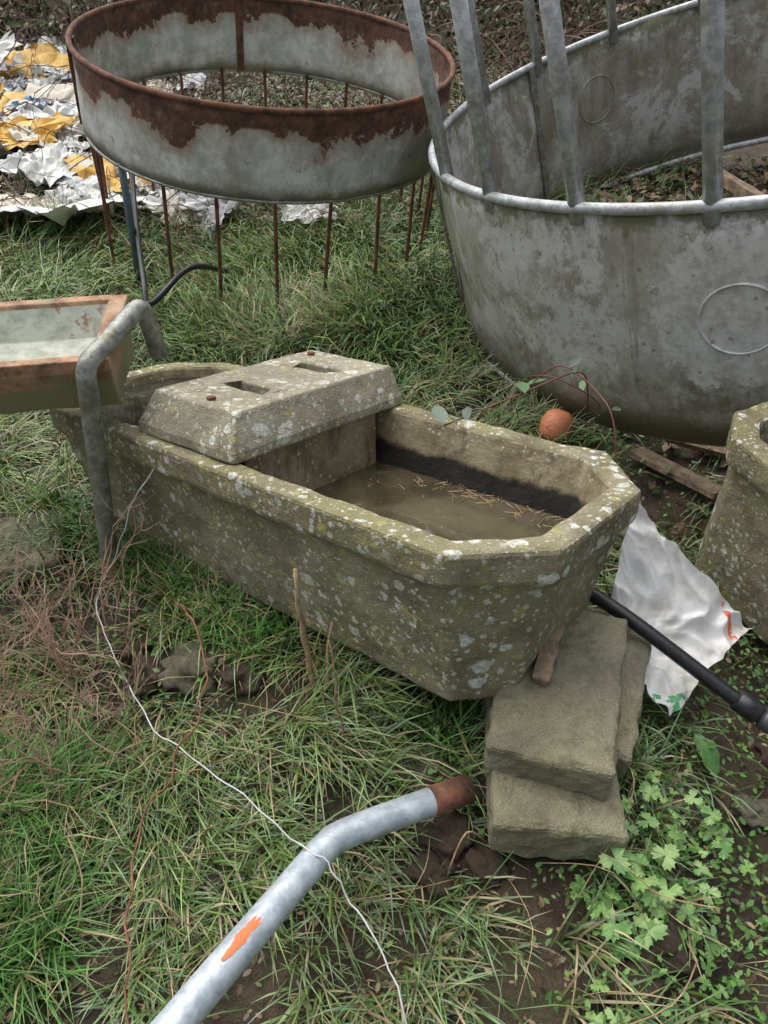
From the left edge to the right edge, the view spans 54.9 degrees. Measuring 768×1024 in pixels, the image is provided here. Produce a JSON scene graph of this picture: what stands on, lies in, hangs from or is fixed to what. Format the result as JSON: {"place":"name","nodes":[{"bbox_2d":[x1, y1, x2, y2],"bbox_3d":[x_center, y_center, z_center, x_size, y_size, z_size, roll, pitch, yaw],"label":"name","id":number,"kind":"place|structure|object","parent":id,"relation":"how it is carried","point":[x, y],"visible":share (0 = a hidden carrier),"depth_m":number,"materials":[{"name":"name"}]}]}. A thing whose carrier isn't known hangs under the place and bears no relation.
{"place":"outdoors","nodes":[
{"label":"outdoors","id":0,"kind":"place"},
{"bbox_2d":[0,0,767,1023],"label":"ground","id":1,"kind":"structure","parent":0,"point":[556,908],"depth_m":1.71,"materials":[{"name":"soil"}]},
{"bbox_2d":[0,509,70,584],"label":"stone","id":2,"kind":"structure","parent":1,"relation":"on","point":[28,548],"depth_m":2.38,"materials":[{"name":"grey stone"}]},
{"bbox_2d":[0,479,161,818],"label":"dry shrub","id":3,"kind":"object","parent":1,"relation":"on","point":[45,622],"visible":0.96,"depth_m":1.89,"materials":[{"name":"brown plant"}]},
{"bbox_2d":[75,299,167,591],"bbox_3d":[-0.723,-0.152,2.155,0.119,0.857,0.446,22,46,23],"label":"bent steel leg","id":4,"kind":"object","parent":1,"relation":"on","point":[104,344],"visible":0.93,"depth_m":1.96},
{"bbox_2d":[0,295,133,413],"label":"metal feed tray","id":5,"kind":"object","parent":4,"relation":"attached to","point":[45,344],"visible":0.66,"depth_m":2.06,"materials":[{"name":"grey metal"}]},
{"bbox_2d":[115,625,154,662],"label":"soil clod","id":6,"kind":"object","parent":1,"relation":"on","point":[136,649],"visible":0.56,"depth_m":2.06,"materials":[{"name":"brown soil"}]},
{"bbox_2d":[130,648,170,695],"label":"soil clod","id":7,"kind":"object","parent":1,"relation":"on","point":[148,671],"visible":0.55,"depth_m":2.00,"materials":[{"name":"brown soil"}]},
{"bbox_2d":[123,600,208,1023],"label":"rusty wire","id":8,"kind":"object","parent":1,"relation":"on","point":[132,860],"visible":1,"depth_m":1.56,"materials":[{"name":"brown metal"}]},
{"bbox_2d":[0,31,339,240],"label":"plastic litter","id":9,"kind":"object","parent":1,"relation":"on","point":[59,116],"visible":0.58,"depth_m":4.99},
{"bbox_2d":[158,641,223,697],"bbox_3d":[-0.508,0.420,2.007,0.203,0.128,0.174,0,42,0],"label":"stone","id":10,"kind":"object","parent":1,"relation":"on","point":[182,663],"visible":0.72,"depth_m":1.96,"materials":[{"name":"stone"}]},
{"bbox_2d":[214,660,265,695],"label":"soil clod","id":11,"kind":"object","parent":1,"relation":"on","point":[226,675],"visible":0.82,"depth_m":1.92,"materials":[{"name":"brown soil"}]},
{"bbox_2d":[96,469,406,1023],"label":"fence wire","id":12,"kind":"object","parent":1,"relation":"on","point":[314,854],"visible":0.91,"depth_m":1.56,"materials":[{"name":"silver metal"}]},
{"bbox_2d":[64,0,455,317],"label":"rusty ring feeder","id":13,"kind":"object","parent":1,"relation":"on","point":[118,52],"visible":0.92,"depth_m":3.48,"materials":[{"name":"grey metal"}]},
{"bbox_2d":[129,173,228,306],"bbox_3d":[-1.077,-1.541,3.840,0.425,0.376,1.569,-9,43,-10],"label":"black hose","id":14,"kind":"object","parent":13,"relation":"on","point":[167,288],"visible":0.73,"depth_m":3.56,"materials":[{"name":"plastic"}]},
{"bbox_2d":[0,46,543,237],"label":"undergrowth","id":15,"kind":"object","parent":1,"relation":"on","point":[206,86],"visible":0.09,"depth_m":6.61,"materials":[{"name":"brown plant"}]},
{"bbox_2d":[150,774,475,1023],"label":"bent galvanised pipe","id":16,"kind":"object","parent":1,"relation":"on","point":[203,990],"visible":0.98,"depth_m":1.37,"materials":[{"name":"grey metal"}]},
{"bbox_2d":[49,350,640,700],"bbox_3d":[-0.234,-0.097,2.126,1.830,0.566,0.706,20,32,36],"label":"water trough","id":17,"kind":"object","parent":1,"relation":"on","point":[463,559],"visible":0.96,"depth_m":1.87,"materials":[{"name":"concrete"}]},
{"bbox_2d":[589,588,767,733],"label":"black water pipe","id":18,"kind":"object","parent":17,"relation":"attached to","point":[747,706],"visible":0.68,"depth_m":1.77,"materials":[{"name":"plastic"}]},
{"bbox_2d":[0,568,725,1023],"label":"dry stalks","id":19,"kind":"object","parent":1,"relation":"on","point":[304,640],"visible":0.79,"depth_m":1.61,"materials":[{"name":"beige plant"}]},
{"bbox_2d":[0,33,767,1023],"bbox_3d":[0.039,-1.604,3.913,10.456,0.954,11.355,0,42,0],"label":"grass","id":20,"kind":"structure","parent":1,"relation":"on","point":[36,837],"depth_m":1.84,"materials":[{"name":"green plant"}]},
{"bbox_2d":[559,426,700,537],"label":"ivy leaves","id":21,"kind":"object","parent":20,"relation":"on","point":[679,527],"visible":0.41,"depth_m":2.55,"materials":[{"name":"plant"}]},
{"bbox_2d":[0,0,767,455],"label":"hedge","id":22,"kind":"object","parent":1,"relation":"on","point":[572,22],"visible":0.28,"depth_m":7.37,"materials":[{"name":"plant"}]},
{"bbox_2d":[0,330,767,1023],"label":"leaf litter","id":23,"kind":"object","parent":1,"relation":"on","point":[400,930],"visible":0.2,"depth_m":1.66,"materials":[{"name":"brown plant"}]},
{"bbox_2d":[365,711,403,743],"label":"soil clod","id":24,"kind":"object","parent":1,"relation":"on","point":[396,730],"visible":0.19,"depth_m":1.82,"materials":[{"name":"brown soil"}]},
{"bbox_2d":[40,404,767,1023],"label":"ground weeds","id":25,"kind":"object","parent":1,"relation":"on","point":[758,672],"visible":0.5,"depth_m":1.61,"materials":[{"name":"green plant"}]},
{"bbox_2d":[368,676,439,774],"bbox_3d":[0.049,0.534,1.826,0.178,0.113,0.251,0,42,0],"label":"buttercup plant","id":26,"kind":"object","parent":1,"relation":"on","point":[430,767],"visible":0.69,"depth_m":1.83,"materials":[{"name":"green plant"}]},
{"bbox_2d":[397,742,449,784],"bbox_3d":[0.097,0.616,1.802,0.148,0.084,0.114,5,42,5],"label":"stone","id":27,"kind":"object","parent":1,"relation":"on","point":[421,766],"visible":0.41,"depth_m":1.78,"materials":[{"name":"stone"}]},
{"bbox_2d":[401,850,452,896],"bbox_3d":[0.107,0.790,1.625,0.121,0.074,0.098,24,47,24],"label":"soil clod","id":28,"kind":"object","parent":1,"relation":"on","point":[435,871],"visible":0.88,"depth_m":1.60,"materials":[{"name":"brown soil"}]},
{"bbox_2d":[410,809,487,875],"bbox_3d":[0.142,0.741,1.664,0.189,0.122,0.150,6,42,7],"label":"soil clod","id":29,"kind":"object","parent":1,"relation":"on","point":[451,829],"visible":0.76,"depth_m":1.63,"materials":[{"name":"brown soil"}]},
{"bbox_2d":[425,716,481,757],"bbox_3d":[0.166,0.557,1.845,0.124,0.081,0.126,-23,47,-24],"label":"soil clod","id":30,"kind":"object","parent":1,"relation":"on","point":[459,738],"visible":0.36,"depth_m":1.82,"materials":[{"name":"brown soil"}]},
{"bbox_2d":[437,766,485,811],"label":"soil clod","id":31,"kind":"object","parent":1,"relation":"on","point":[479,792],"visible":0.2,"depth_m":1.72,"materials":[{"name":"brown soil"}]},
{"bbox_2d":[440,722,484,768],"bbox_3d":[0.203,0.579,1.800,0.135,0.069,0.111,18,45,19],"label":"buttercup plant","id":32,"kind":"object","parent":1,"relation":"on","point":[469,761],"visible":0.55,"depth_m":1.78,"materials":[{"name":"green plant"}]},
{"bbox_2d":[458,838,510,888],"bbox_3d":[0.221,0.770,1.619,0.117,0.071,0.100,26,48,26],"label":"soil clod","id":33,"kind":"object","parent":1,"relation":"on","point":[481,861],"visible":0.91,"depth_m":1.60,"materials":[{"name":"brown soil"}]},
{"bbox_2d":[431,357,620,463],"bbox_3d":[0.411,-0.263,2.186,0.582,0.467,0.604,0,42,0],"label":"bramble","id":34,"kind":"object","parent":1,"relation":"on","point":[439,413],"visible":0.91,"depth_m":2.03,"materials":[{"name":"green plant"}]},
{"bbox_2d":[481,697,628,861],"bbox_3d":[0.376,0.563,1.699,0.290,0.134,0.434,5,39,2],"label":"concrete block","id":35,"kind":"object","parent":1,"relation":"on","point":[526,818],"depth_m":1.54,"materials":[{"name":"grey concrete"}]},
{"bbox_2d":[484,610,627,800],"bbox_3d":[0.401,0.410,1.696,0.278,0.124,0.431,9,45,15],"label":"concrete block","id":36,"kind":"object","parent":35,"relation":"on","point":[560,729],"depth_m":1.59,"materials":[{"name":"grey concrete"}]},
{"bbox_2d":[531,622,564,686],"bbox_3d":[0.376,0.315,1.690,0.044,0.040,0.173,18,55,11],"label":"wood wedge","id":37,"kind":"object","parent":36,"relation":"on","point":[542,673],"visible":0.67,"depth_m":1.66,"materials":[{"name":"brown wood"}]},
{"bbox_2d":[539,409,573,443],"bbox_3d":[0.656,-0.329,2.800,0.128,0.115,0.128,6,24,-20],"label":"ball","id":38,"kind":"object","parent":1,"relation":"on","point":[558,417],"visible":0.87,"depth_m":2.75,"materials":[{"name":"orange plastic"}]},
{"bbox_2d":[403,0,767,446],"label":"galvanised ring feeder","id":39,"kind":"object","parent":1,"relation":"on","point":[654,315],"visible":0.94,"depth_m":2.58,"materials":[{"name":"grey metal"}]},
{"bbox_2d":[586,607,651,780],"bbox_3d":[0.519,0.443,1.825,0.214,0.174,0.412,18,45,13],"label":"concrete block","id":40,"kind":"object","parent":1,"relation":"on","point":[637,656],"depth_m":1.73,"materials":[{"name":"grey concrete"}]},
{"bbox_2d":[612,526,628,549],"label":"stone","id":41,"kind":"object","parent":1,"relation":"on","point":[621,534],"visible":0.12,"depth_m":2.42,"materials":[{"name":"stone"}]},
{"bbox_2d":[584,948,658,1023],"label":"buttercup plant","id":42,"kind":"object","parent":1,"relation":"on","point":[591,1015],"visible":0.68,"depth_m":1.40,"materials":[{"name":"green plant"}]},
{"bbox_2d":[588,953,663,1011],"bbox_3d":[0.479,0.925,1.462,0.150,0.093,0.112,16,45,17],"label":"soil clod","id":43,"kind":"object","parent":1,"relation":"on","point":[631,964],"visible":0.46,"depth_m":1.43,"materials":[{"name":"brown soil"}]},
{"bbox_2d":[569,843,699,987],"bbox_3d":[0.523,0.797,1.504,0.240,0.169,0.224,-21,46,-22],"label":"buttercup plant","id":44,"kind":"object","parent":1,"relation":"on","point":[655,930],"visible":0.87,"depth_m":1.48,"materials":[{"name":"green plant"}]},
{"bbox_2d":[610,898,699,976],"bbox_3d":[0.537,0.870,1.504,0.209,0.103,0.156,8,43,9],"label":"soil clod","id":45,"kind":"object","parent":1,"relation":"on","point":[672,941],"visible":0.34,"depth_m":1.46,"materials":[{"name":"brown soil"}]},
{"bbox_2d":[545,155,767,466],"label":"dead leaves","id":46,"kind":"object","parent":1,"relation":"on","point":[660,192],"visible":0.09,"depth_m":4.30,"materials":[{"name":"brown plant"}]},
{"bbox_2d":[628,446,721,498],"bbox_3d":[1.000,-0.139,2.539,0.072,0.026,0.362,-17,36,-28],"label":"wooden board","id":47,"kind":"object","parent":1,"relation":"on","point":[706,487],"visible":0.93,"depth_m":2.52,"materials":[{"name":"brown wood"}]},
{"bbox_2d":[608,504,752,715],"bbox_3d":[0.723,0.197,1.876,0.405,0.338,0.359,-32,51,-30],"label":"plastic feed bag","id":48,"kind":"object","parent":1,"relation":"on","point":[667,588],"visible":0.79,"depth_m":1.92,"materials":[{"name":"white plastic"}]},
{"bbox_2d":[621,771,756,925],"bbox_3d":[0.635,0.741,1.611,0.292,0.168,0.287,-27,49,-27],"label":"buttercup plant","id":49,"kind":"object","parent":1,"relation":"on","point":[648,791],"visible":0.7,"depth_m":1.61,"materials":[{"name":"green plant"}]},
{"bbox_2d":[665,440,725,457],"bbox_3d":[1.140,-0.235,2.614,0.282,0.024,0.063,17,50,11],"label":"wooden board","id":50,"kind":"object","parent":1,"relation":"on","point":[716,451],"visible":0.28,"depth_m":2.60,"materials":[{"name":"brown wood"}]},
{"bbox_2d":[684,915,711,956],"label":"soil clod","id":51,"kind":"object","parent":1,"relation":"on","point":[699,946],"visible":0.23,"depth_m":1.51,"materials":[{"name":"brown soil"}]},
{"bbox_2d":[693,734,719,775],"bbox_3d":[0.782,0.590,1.799,0.052,0.054,0.092,-15,44,-16],"label":"dock leaf","id":52,"kind":"object","parent":1,"relation":"on","point":[711,756],"visible":0.96,"depth_m":1.79,"materials":[{"name":"green plant"}]},
{"bbox_2d":[685,879,767,1022],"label":"buttercup plant","id":53,"kind":"object","parent":1,"relation":"on","point":[708,972],"visible":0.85,"depth_m":1.48,"materials":[{"name":"green plant"}]},
{"bbox_2d":[695,402,767,642],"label":"water trough","id":54,"kind":"object","parent":1,"relation":"on","point":[733,551],"visible":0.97,"depth_m":1.99,"materials":[{"name":"concrete"}]},
{"bbox_2d":[723,169,765,196],"bbox_3d":[1.950,-1.599,3.808,0.102,0.054,0.803,-8,47,-26],"label":"wooden board","id":55,"kind":"object","parent":1,"relation":"on","point":[735,185],"visible":0.42,"depth_m":3.88,"materials":[{"name":"brown wood"}]},
{"bbox_2d":[730,791,767,832],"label":"stone","id":56,"kind":"object","parent":1,"relation":"on","point":[752,819],"visible":0.87,"depth_m":1.74,"materials":[{"name":"stone"}]},
{"bbox_2d":[754,740,767,767],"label":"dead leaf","id":57,"kind":"object","parent":1,"relation":"on","point":[763,751],"visible":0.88,"depth_m":1.87,"materials":[{"name":"brown plant"}]}
]}

